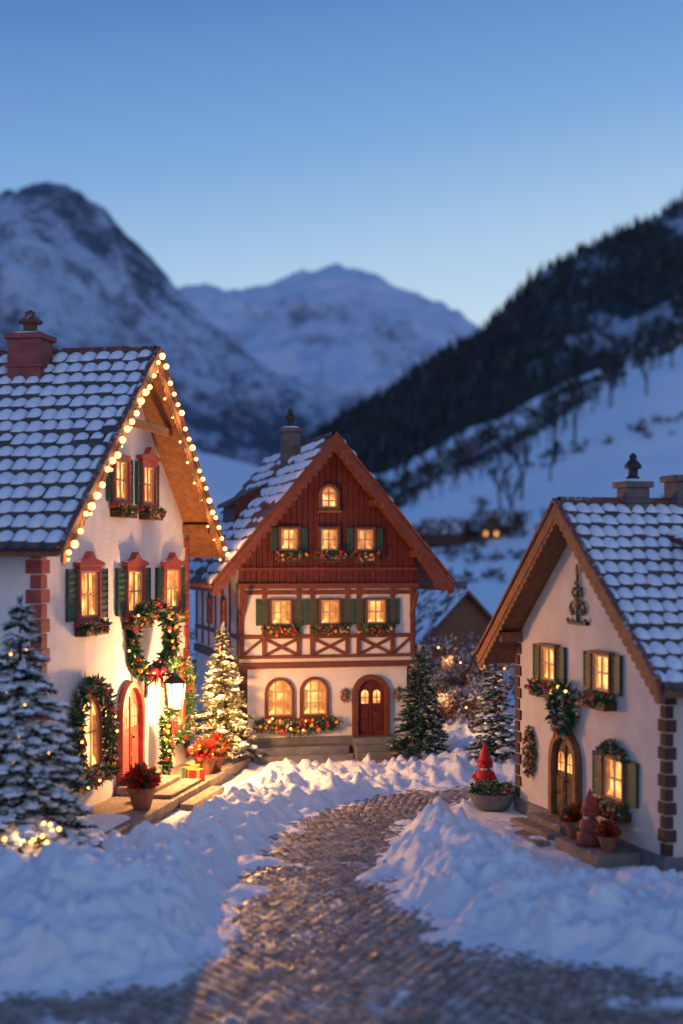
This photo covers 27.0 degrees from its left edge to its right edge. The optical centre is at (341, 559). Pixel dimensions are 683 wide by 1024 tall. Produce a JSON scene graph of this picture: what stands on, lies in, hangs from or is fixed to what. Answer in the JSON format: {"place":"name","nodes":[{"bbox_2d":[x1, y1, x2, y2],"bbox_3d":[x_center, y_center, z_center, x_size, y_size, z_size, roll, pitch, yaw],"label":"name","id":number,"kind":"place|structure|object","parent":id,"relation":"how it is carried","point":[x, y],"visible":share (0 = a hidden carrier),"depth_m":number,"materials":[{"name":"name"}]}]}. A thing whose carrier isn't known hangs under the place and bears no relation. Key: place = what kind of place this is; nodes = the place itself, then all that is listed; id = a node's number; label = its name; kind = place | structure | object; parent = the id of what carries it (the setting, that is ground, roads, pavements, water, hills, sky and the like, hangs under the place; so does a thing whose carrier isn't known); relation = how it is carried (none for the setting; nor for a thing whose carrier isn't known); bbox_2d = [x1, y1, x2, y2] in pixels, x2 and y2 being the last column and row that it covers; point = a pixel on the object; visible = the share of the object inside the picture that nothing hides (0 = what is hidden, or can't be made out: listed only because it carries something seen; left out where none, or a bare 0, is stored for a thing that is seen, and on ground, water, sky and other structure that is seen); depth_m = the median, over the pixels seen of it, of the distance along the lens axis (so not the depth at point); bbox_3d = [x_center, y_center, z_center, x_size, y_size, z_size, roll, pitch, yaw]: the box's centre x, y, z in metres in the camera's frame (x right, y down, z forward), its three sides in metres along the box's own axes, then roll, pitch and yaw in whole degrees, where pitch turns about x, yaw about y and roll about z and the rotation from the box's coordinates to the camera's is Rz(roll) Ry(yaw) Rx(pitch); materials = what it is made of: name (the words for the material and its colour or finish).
{"place":"outdoors","nodes":[
{"label":"outdoors","id":0,"kind":"place"},
{"bbox_2d":[0,182,343,466],"bbox_3d":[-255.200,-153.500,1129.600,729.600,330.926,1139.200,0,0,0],"label":"rocky mountain","id":1,"kind":"structure","parent":0,"point":[78,269],"depth_m":965.22,"materials":[{"name":"white snow"}]},
{"bbox_2d":[188,438,451,583],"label":"roof snow","id":2,"kind":"structure","parent":0,"point":[241,523],"depth_m":49.89,"materials":[{"name":"white snow"}]},
{"bbox_2d":[177,263,483,410],"bbox_3d":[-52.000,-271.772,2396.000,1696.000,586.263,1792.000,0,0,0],"label":"snowy mountain","id":3,"kind":"structure","parent":0,"point":[344,337],"depth_m":2391.83,"materials":[{"name":"white snow"}]},
{"bbox_2d":[0,342,682,1023],"bbox_3d":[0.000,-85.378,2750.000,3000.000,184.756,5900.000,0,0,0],"label":"snowy ground","id":4,"kind":"structure","parent":0,"point":[142,902],"depth_m":29.12,"materials":[{"name":"white snow"}]},
{"bbox_2d":[0,592,104,855],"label":"snowy fir tree","id":5,"kind":"object","parent":4,"relation":"on","point":[32,768],"visible":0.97,"depth_m":30.77,"materials":[{"name":"green plant"}]},
{"bbox_2d":[3,821,60,843],"bbox_3d":[-6.476,5.838,30.132,1.234,0.630,0.891,0,0,0],"label":"fairy light cluster","id":6,"kind":"object","parent":5,"relation":"attached to","point":[42,835],"visible":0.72,"depth_m":29.93,"materials":[{"name":"yellow glass"}]},
{"bbox_2d":[0,407,187,817],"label":"walls","id":7,"kind":"structure","parent":4,"relation":"on","point":[112,543],"depth_m":39.25,"materials":[{"name":"white paint"}]},
{"bbox_2d":[0,353,151,548],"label":"roof tiles","id":8,"kind":"object","parent":7,"relation":"on","point":[105,430],"visible":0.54,"depth_m":37.05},
{"bbox_2d":[0,545,58,550],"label":"gutter","id":9,"kind":"object","parent":8,"relation":"attached to","point":[25,548],"visible":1,"depth_m":33.33,"materials":[{"name":"black metal"}]},
{"bbox_2d":[3,332,56,380],"bbox_3d":[-8.809,-5.430,40.269,1.140,1.860,1.140,0,0,10],"label":"chimney","id":10,"kind":"object","parent":8,"relation":"on","point":[29,354],"visible":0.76,"depth_m":39.79,"materials":[{"name":"red brick"}]},
{"bbox_2d":[18,310,42,331],"bbox_3d":[-8.809,-6.720,40.269,0.706,0.720,0.706,0,0,10],"label":"chimney pot","id":11,"kind":"object","parent":10,"relation":"on","point":[29,321],"visible":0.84,"depth_m":40.09,"materials":[{"name":"ceramic"}]},
{"bbox_2d":[0,350,151,541],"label":"roof snow","id":12,"kind":"structure","parent":8,"relation":"on","point":[39,520],"depth_m":37.29,"materials":[{"name":"white snow"}]},
{"bbox_2d":[0,345,155,356],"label":"ridge tiles","id":13,"kind":"object","parent":8,"relation":"on","point":[110,350],"visible":0.5,"depth_m":40.55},
{"bbox_2d":[60,353,224,564],"bbox_3d":[-5.236,-2.917,40.378,0.090,6.080,14.460,0,0,10],"label":"bargeboards wood","id":14,"kind":"object","parent":8,"relation":"attached to","point":[177,419],"visible":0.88,"depth_m":41.29,"materials":[{"name":"brown wood"}]},
{"bbox_2d":[66,353,229,560],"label":"string lights","id":15,"kind":"object","parent":14,"relation":"attached to","point":[97,495],"visible":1,"depth_m":38.44,"materials":[{"name":"yellow warm glowing glass bulbs"}]},
{"bbox_2d":[60,346,226,546],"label":"verge trim","id":16,"kind":"structure","parent":8,"relation":"attached to","point":[100,465],"depth_m":37.15,"materials":[{"name":"wood"}]},
{"bbox_2d":[65,674,120,795],"bbox_3d":[-6.492,4.527,37.300,0.782,3.149,3.028,0,0,10],"label":"christmas wreath","id":17,"kind":"object","parent":7,"relation":"attached to","point":[95,776],"visible":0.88,"depth_m":37.07,"materials":[{"name":"green plant"}]},
{"bbox_2d":[25,538,189,757],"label":"corner quoins","id":18,"kind":"object","parent":7,"relation":"attached to","point":[37,581],"visible":0.34,"depth_m":34.48,"materials":[{"name":"red stone"}]},
{"bbox_2d":[0,358,218,557],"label":"roof deck","id":19,"kind":"structure","parent":7,"relation":"on","point":[156,411],"depth_m":43.88,"materials":[{"name":"brown wood"}]},
{"bbox_2d":[131,418,209,534],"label":"roof beams","id":20,"kind":"structure","parent":19,"relation":"attached to","point":[202,529],"depth_m":42.16,"materials":[{"name":"brown wood"}]},
{"bbox_2d":[71,447,185,769],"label":"red window frames","id":21,"kind":"structure","parent":7,"relation":"attached to","point":[89,561],"depth_m":40.46,"materials":[{"name":"red wood"}]},
{"bbox_2d":[66,460,185,621],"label":"shutters","id":22,"kind":"object","parent":21,"relation":"attached to","point":[72,594],"visible":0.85,"depth_m":39.85,"materials":[{"name":"green paint"}]},
{"bbox_2d":[82,462,175,614],"bbox_3d":[-6.055,-0.650,41.062,0.024,4.298,8.698,0,0,10],"label":"window panes pane","id":23,"kind":"object","parent":21,"relation":"in","point":[84,597],"visible":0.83,"depth_m":40.83,"materials":[{"name":"yellow glass"}]},
{"bbox_2d":[78,464,180,762],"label":"curtains","id":24,"kind":"object","parent":21,"relation":"attached to","point":[94,740],"visible":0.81,"depth_m":38.14,"materials":[{"name":"yellow fabric"}]},
{"bbox_2d":[81,460,182,770],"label":"window muntins","id":25,"kind":"object","parent":21,"relation":"attached to","point":[96,614],"depth_m":39.92,"materials":[{"name":"brown wood"}]},
{"bbox_2d":[84,702,180,765],"bbox_3d":[-6.035,4.500,41.172,0.024,1.998,9.523,0,0,10],"label":"window panes pane","id":26,"kind":"object","parent":21,"relation":"attached to","point":[86,729],"visible":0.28,"depth_m":37.56,"materials":[{"name":"yellow glass"}]},
{"bbox_2d":[116,681,144,785],"bbox_3d":[-6.041,4.895,40.728,0.220,2.850,1.960,0,0,10],"label":"door frame","id":27,"kind":"object","parent":7,"relation":"attached to","point":[128,686],"visible":0.81,"depth_m":40.10,"materials":[{"name":"red wood"}]},
{"bbox_2d":[125,689,137,773],"bbox_3d":[-6.078,4.975,40.735,0.096,2.644,1.594,0,0,10],"label":"door leaf","id":28,"kind":"object","parent":27,"relation":"in","point":[131,750],"visible":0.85,"depth_m":40.86,"materials":[{"name":"red wood"}]},
{"bbox_2d":[125,704,135,728],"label":"door panes","id":29,"kind":"object","parent":28,"relation":"in","point":[132,714],"visible":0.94,"depth_m":40.87,"materials":[{"name":"yellow glass"}]},
{"bbox_2d":[74,509,186,636],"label":"flower box trays","id":30,"kind":"object","parent":7,"relation":"attached to","point":[143,516],"visible":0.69,"depth_m":40.21,"materials":[{"name":"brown wood"}]},
{"bbox_2d":[77,500,190,636],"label":"flower box plants","id":31,"kind":"object","parent":30,"relation":"in","point":[96,627],"visible":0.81,"depth_m":40.20,"materials":[{"name":"green plant"}]},
{"bbox_2d":[125,596,182,689],"bbox_3d":[-5.551,2.407,41.545,0.855,2.699,2.664,0,0,30],"label":"christmas wreath","id":32,"kind":"object","parent":7,"relation":"attached to","point":[142,668],"visible":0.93,"depth_m":41.47,"materials":[{"name":"green plant"}]},
{"bbox_2d":[144,672,185,711],"bbox_3d":[-5.165,3.870,41.657,1.243,1.160,0.690,0,0,-6],"label":"wall lantern","id":33,"kind":"object","parent":7,"relation":"attached to","point":[174,682],"depth_m":41.60,"materials":[{"name":"black metal"}]},
{"bbox_2d":[163,656,198,747],"bbox_3d":[-5.088,4.433,45.058,0.784,2.924,2.607,0,0,10],"label":"christmas garland","id":34,"kind":"object","parent":7,"relation":"attached to","point":[185,665],"visible":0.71,"depth_m":45.54,"materials":[{"name":"green plant"}]},
{"bbox_2d":[91,757,250,834],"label":"terrace","id":35,"kind":"structure","parent":4,"relation":"on","point":[174,791],"depth_m":39.50,"materials":[{"name":"grey stone"}]},
{"bbox_2d":[118,762,163,809],"bbox_3d":[-5.278,5.907,37.452,1.210,1.267,1.219,0,0,0],"label":"potted poinsettia","id":36,"kind":"object","parent":35,"relation":"on","point":[141,781],"visible":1,"depth_m":37.19,"materials":[{"name":"red plant"}]},
{"bbox_2d":[76,758,240,833],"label":"terrace snow","id":37,"kind":"structure","parent":35,"relation":"on","point":[106,822],"depth_m":35.53,"materials":[{"name":"white snow"}]},
{"bbox_2d":[156,715,176,774],"bbox_3d":[-5.229,5.591,42.455,0.684,2.037,0.620,0,0,10],"label":"christmas garland","id":38,"kind":"object","parent":35,"relation":"on","point":[167,745],"visible":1,"depth_m":42.36,"materials":[{"name":"green plant"}]},
{"bbox_2d":[182,762,199,777],"bbox_3d":[-4.535,6.317,42.791,0.420,0.446,0.420,0,0,21],"label":"gift box","id":39,"kind":"object","parent":35,"relation":"on","point":[184,770],"visible":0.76,"depth_m":42.67,"materials":[{"name":"paper"}]},
{"bbox_2d":[186,764,204,780],"bbox_3d":[-4.339,6.299,42.196,0.460,0.481,0.460,0,0,-29],"label":"gift box","id":40,"kind":"object","parent":35,"relation":"on","point":[194,772],"visible":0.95,"depth_m":42.05,"materials":[{"name":"red paper"}]},
{"bbox_2d":[187,736,222,773],"bbox_3d":[-4.184,5.960,43.580,1.152,1.160,1.105,0,0,0],"label":"potted poinsettia","id":41,"kind":"object","parent":35,"relation":"on","point":[204,752],"visible":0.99,"depth_m":43.35,"materials":[{"name":"red plant"}]},
{"bbox_2d":[208,732,231,764],"bbox_3d":[-3.950,6.017,45.494,0.943,1.046,0.961,0,0,29],"label":"potted poinsettia","id":42,"kind":"object","parent":35,"relation":"on","point":[220,738],"visible":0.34,"depth_m":45.38,"materials":[{"name":"red plant"}]},
{"bbox_2d":[213,739,227,769],"bbox_3d":[-3.942,6.067,44.346,0.905,0.946,0.878,0,0,0],"label":"potted poinsettia","id":43,"kind":"object","parent":35,"relation":"on","point":[218,762],"visible":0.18,"depth_m":44.20,"materials":[{"name":"red plant"}]},
{"bbox_2d":[188,622,261,759],"bbox_3d":[-3.849,4.441,46.231,2.215,4.918,2.437,0,0,31],"label":"fairy light fir tree","id":44,"kind":"object","parent":4,"relation":"on","point":[219,714],"visible":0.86,"depth_m":45.97,"materials":[{"name":"green plant"}]},
{"bbox_2d":[197,456,413,738],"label":"walls","id":45,"kind":"structure","parent":4,"relation":"on","point":[337,679],"depth_m":48.91,"materials":[{"name":"white paint"}]},
{"bbox_2d":[207,596,226,702],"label":"side window frames","id":46,"kind":"structure","parent":45,"relation":"attached to","point":[210,609],"depth_m":53.02,"materials":[{"name":"brown wood"}]},
{"bbox_2d":[194,567,418,668],"bbox_3d":[-1.592,1.965,53.043,6.440,3.430,9.220,0,0,-15],"label":"timber frame","id":47,"kind":"object","parent":45,"relation":"attached to","point":[239,636],"visible":0.84,"depth_m":48.72,"materials":[{"name":"brown wood"}]},
{"bbox_2d":[190,452,448,591],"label":"roof deck","id":48,"kind":"structure","parent":45,"relation":"on","point":[426,578],"depth_m":49.43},
{"bbox_2d":[188,437,455,587],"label":"roof tiles","id":49,"kind":"object","parent":45,"relation":"on","point":[197,580],"visible":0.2,"depth_m":49.91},
{"bbox_2d":[217,482,268,524],"bbox_3d":[-3.617,-2.112,53.546,1.748,1.741,2.400,0,0,-15],"label":"dormer","id":50,"kind":"object","parent":49,"relation":"on","point":[234,507],"visible":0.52,"depth_m":52.43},
{"bbox_2d":[278,427,302,468],"bbox_3d":[-1.867,-3.655,51.944,0.780,2.310,0.780,0,0,-15],"label":"chimney","id":51,"kind":"object","parent":49,"relation":"on","point":[289,442],"visible":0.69,"depth_m":51.64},
{"bbox_2d":[284,409,295,425],"bbox_3d":[-1.867,-5.170,51.944,0.446,0.720,0.446,0,0,-15],"label":"chimney pot","id":52,"kind":"object","parent":51,"relation":"on","point":[290,417],"visible":0.96,"depth_m":51.83,"materials":[{"name":"black metal"}]},
{"bbox_2d":[265,431,339,457],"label":"ridge tiles","id":53,"kind":"object","parent":49,"relation":"on","point":[325,436],"visible":0.35,"depth_m":50.29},
{"bbox_2d":[212,431,455,595],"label":"roof trim","id":54,"kind":"structure","parent":49,"relation":"attached to","point":[336,443],"depth_m":47.69,"materials":[{"name":"brown wood"}]},
{"bbox_2d":[238,666,411,738],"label":"quoins trim","id":55,"kind":"structure","parent":45,"relation":"attached to","point":[243,682],"depth_m":48.02,"materials":[{"name":"brown stone"}]},
{"bbox_2d":[239,453,414,582],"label":"gable boards","id":56,"kind":"object","parent":45,"relation":"attached to","point":[355,508],"visible":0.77,"depth_m":48.77,"materials":[{"name":"red wood"}]},
{"bbox_2d":[317,484,341,512],"bbox_3d":[-0.423,-2.105,48.604,0.838,0.990,0.240,0,0,-15],"label":"window frame","id":57,"kind":"object","parent":56,"relation":"attached to","point":[328,510],"visible":1,"depth_m":48.54,"materials":[{"name":"brown wood"}]},
{"bbox_2d":[252,686,402,736],"bbox_3d":[-0.399,5.181,48.480,5.504,1.681,0.755,0,0,-15],"label":"window garland","id":58,"kind":"object","parent":45,"relation":"attached to","point":[283,727],"depth_m":48.09},
{"bbox_2d":[265,526,389,720],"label":"window frames","id":59,"kind":"structure","parent":45,"relation":"attached to","point":[292,716],"depth_m":48.48,"materials":[{"name":"brown wood"}]},
{"bbox_2d":[269,488,382,713],"bbox_3d":[-0.496,1.385,48.723,4.158,7.788,0.124,0,0,-15],"label":"window panes pane","id":60,"kind":"object","parent":59,"relation":"in","point":[279,697],"visible":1,"depth_m":48.65,"materials":[{"name":"yellow glass"}]},
{"bbox_2d":[269,530,382,712],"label":"curtains","id":61,"kind":"object","parent":59,"relation":"attached to","point":[335,618],"visible":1,"depth_m":48.58,"materials":[{"name":"yellow fabric"}]},
{"bbox_2d":[268,487,384,715],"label":"window muntins","id":62,"kind":"object","parent":59,"relation":"attached to","point":[329,601],"depth_m":48.59,"materials":[{"name":"brown wood"}]},
{"bbox_2d":[256,527,399,625],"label":"shutters","id":63,"kind":"object","parent":59,"relation":"attached to","point":[305,612],"visible":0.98,"depth_m":48.60,"materials":[{"name":"green paint"}]},
{"bbox_2d":[264,556,393,636],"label":"flower box trays","id":64,"kind":"object","parent":45,"relation":"attached to","point":[355,559],"visible":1,"depth_m":48.41,"materials":[{"name":"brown wood"}]},
{"bbox_2d":[261,548,396,636],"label":"flower box plants","id":65,"kind":"object","parent":64,"relation":"in","point":[323,627],"visible":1,"depth_m":48.41,"materials":[{"name":"green plant"}]},
{"bbox_2d":[242,451,419,618],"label":"roof beams","id":66,"kind":"structure","parent":45,"relation":"attached to","point":[373,503],"depth_m":48.66,"materials":[{"name":"brown wood"}]},
{"bbox_2d":[352,674,389,735],"bbox_3d":[1.017,5.000,49.104,1.310,2.100,0.220,0,0,-15],"label":"door frame","id":67,"kind":"object","parent":45,"relation":"attached to","point":[360,681],"visible":1,"depth_m":49.00,"materials":[{"name":"brown wood"}]},
{"bbox_2d":[358,680,383,734],"bbox_3d":[1.007,5.080,49.140,0.944,1.894,0.096,0,0,-15],"label":"door leaf","id":68,"kind":"object","parent":67,"relation":"in","point":[370,721],"visible":1,"depth_m":49.12,"materials":[{"name":"brown wood"}]},
{"bbox_2d":[361,690,379,702],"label":"door panes","id":69,"kind":"object","parent":68,"relation":"in","point":[367,695],"visible":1,"depth_m":49.10,"materials":[{"name":"yellow glass"}]},
{"bbox_2d":[195,712,416,765],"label":"plinth","id":70,"kind":"structure","parent":4,"relation":"on","point":[319,749],"depth_m":48.02,"materials":[{"name":"stone"}]},
{"bbox_2d":[385,644,450,759],"bbox_3d":[2.561,4.877,47.689,2.246,4.146,2.304,0,0,0],"label":"fir tree","id":71,"kind":"object","parent":4,"relation":"on","point":[421,728],"visible":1,"depth_m":47.44,"materials":[{"name":"green plant"}]},
{"bbox_2d":[412,523,428,545],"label":"farmhouse","id":72,"kind":"object","parent":4,"relation":"on","point":[418,527],"visible":0.1,"depth_m":235.76,"materials":[{"name":"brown wood"}]},
{"bbox_2d":[421,670,466,723],"bbox_3d":[3.885,5.369,54.945,2.159,2.292,2.169,0,0,0],"label":"snowy shrub","id":73,"kind":"object","parent":4,"relation":"on","point":[448,707],"visible":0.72,"depth_m":54.55,"materials":[{"name":"brown plant"}]},
{"bbox_2d":[419,516,472,545],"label":"farmhouse","id":74,"kind":"object","parent":4,"relation":"on","point":[445,531],"visible":0.92,"depth_m":235.24,"materials":[{"name":"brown wood"}]},
{"bbox_2d":[415,631,484,702],"bbox_3d":[4.235,4.693,57.915,3.348,3.641,3.094,0,0,0],"label":"snowy shrub","id":75,"kind":"object","parent":4,"relation":"on","point":[443,647],"visible":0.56,"depth_m":58.08,"materials":[{"name":"brown plant"}]},
{"bbox_2d":[415,581,501,685],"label":"wooden cabin","id":76,"kind":"object","parent":4,"relation":"on","point":[461,613],"visible":0.42,"depth_m":73.03,"materials":[{"name":"brown wood"}]},
{"bbox_2d":[442,656,484,668],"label":"windows","id":77,"kind":"structure","parent":76,"relation":"in","point":[450,657],"depth_m":72.62,"materials":[{"name":"yellow glass"}]},
{"bbox_2d":[453,682,512,730],"bbox_3d":[5.315,5.567,53.050,2.332,2.251,2.354,0,0,0],"label":"snowy shrub","id":78,"kind":"object","parent":4,"relation":"on","point":[471,699],"visible":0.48,"depth_m":52.57,"materials":[{"name":"brown plant"}]},
{"bbox_2d":[469,512,506,540],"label":"farmhouse","id":79,"kind":"object","parent":4,"relation":"on","point":[489,525],"visible":0.89,"depth_m":238.18,"materials":[{"name":"brown wood"}]},
{"bbox_2d":[459,633,516,702],"bbox_3d":[6.746,4.764,59.940,3.869,3.478,3.110,0,0,21],"label":"snowy shrub","id":80,"kind":"object","parent":4,"relation":"on","point":[479,676],"visible":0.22,"depth_m":59.89,"materials":[{"name":"brown plant"}]},
{"bbox_2d":[463,664,516,763],"bbox_3d":[4.963,5.032,45.571,2.138,3.936,2.229,0,0,0],"label":"fir tree","id":81,"kind":"object","parent":4,"relation":"on","point":[499,737],"visible":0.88,"depth_m":45.39,"materials":[{"name":"green plant"}]},
{"bbox_2d":[466,780,516,809],"bbox_3d":[4.155,6.647,39.100,1.489,1.185,1.400,0,0,0],"label":"stone planter","id":82,"kind":"object","parent":4,"relation":"on","point":[485,795],"visible":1,"depth_m":38.67,"materials":[{"name":"grey stone"}]},
{"bbox_2d":[471,743,496,785],"bbox_3d":[4.049,5.891,40.196,0.759,1.463,0.662,0,0,17],"label":"santa figurine","id":83,"kind":"object","parent":82,"relation":"in","point":[484,772],"visible":0.59,"depth_m":40.05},
{"bbox_2d":[474,508,523,534],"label":"farmhouse","id":84,"kind":"object","parent":4,"relation":"on","point":[505,518],"visible":0.53,"depth_m":245.95,"materials":[{"name":"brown wood"}]},
{"bbox_2d":[375,331,682,584],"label":"distant hedgerows","id":85,"kind":"object","parent":4,"relation":"on","point":[483,436],"visible":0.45,"depth_m":401.43,"materials":[{"name":"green plant"}]},
{"bbox_2d":[382,304,682,547],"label":"distant bare trees","id":86,"kind":"object","parent":4,"relation":"on","point":[556,445],"visible":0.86,"depth_m":369.19,"materials":[{"name":"brown plant"}]},
{"bbox_2d":[475,453,682,872],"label":"cream cottage","id":87,"kind":"structure","parent":4,"relation":"on","point":[590,607],"depth_m":33.95,"materials":[{"name":"paint"}]},
{"bbox_2d":[544,677,579,739],"bbox_3d":[5.495,3.720,35.528,0.673,1.572,1.402,0,0,-16],"label":"christmas wreath","id":88,"kind":"object","parent":87,"relation":"attached to","point":[561,716],"visible":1,"depth_m":35.29,"materials":[{"name":"green plant"}]},
{"bbox_2d":[556,739,571,814],"bbox_3d":[5.651,5.460,35.711,0.096,1.994,1.244,0,0,-16],"label":"door leaf","id":89,"kind":"structure","parent":87,"relation":"in","point":[563,790],"depth_m":35.85,"materials":[{"name":"brown wood"}]},
{"bbox_2d":[559,801,582,838],"bbox_3d":[5.510,6.126,33.578,0.765,0.869,0.805,0,0,20],"label":"potted poinsettia","id":90,"kind":"object","parent":87,"relation":"on","point":[571,816],"visible":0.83,"depth_m":33.43,"materials":[{"name":"red plant"}]},
{"bbox_2d":[537,643,628,810],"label":"window frames","id":91,"kind":"structure","parent":87,"relation":"in","point":[539,645],"depth_m":33.63,"materials":[{"name":"wood"}]},
{"bbox_2d":[575,788,599,846],"bbox_3d":[5.710,5.922,32.766,0.602,1.317,0.683,0,0,-33],"label":"gnome figurine","id":92,"kind":"object","parent":87,"relation":"on","point":[585,826],"visible":0.98,"depth_m":32.60,"materials":[{"name":"red ceramic"}]},
{"bbox_2d":[592,818,623,851],"bbox_3d":[6.014,6.191,32.073,0.692,0.738,0.685,0,0,-34],"label":"potted poinsettia","id":93,"kind":"object","parent":87,"relation":"on","point":[608,833],"visible":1,"depth_m":31.94,"materials":[{"name":"red plant"}]},
{"bbox_2d":[0,785,682,1023],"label":"cobblestone road","id":94,"kind":"structure","parent":0,"point":[344,962],"depth_m":23.61,"materials":[{"name":"grey stone"}]},
{"bbox_2d":[0,0,682,327],"label":"sky","id":95,"kind":"structure","parent":0,"point":[444,151],"materials":[{"name":"blue"}]},
{"bbox_2d":[326,203,682,474],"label":"wooded hill","id":96,"kind":"structure","parent":0,"point":[621,316],"depth_m":621.35,"materials":[{"name":"green plant"}]},
{"bbox_2d":[300,191,682,474],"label":"distant forest","id":97,"kind":"object","parent":96,"relation":"on","point":[370,425],"visible":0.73,"depth_m":629.88,"materials":[{"name":"green plant"}]}
]}

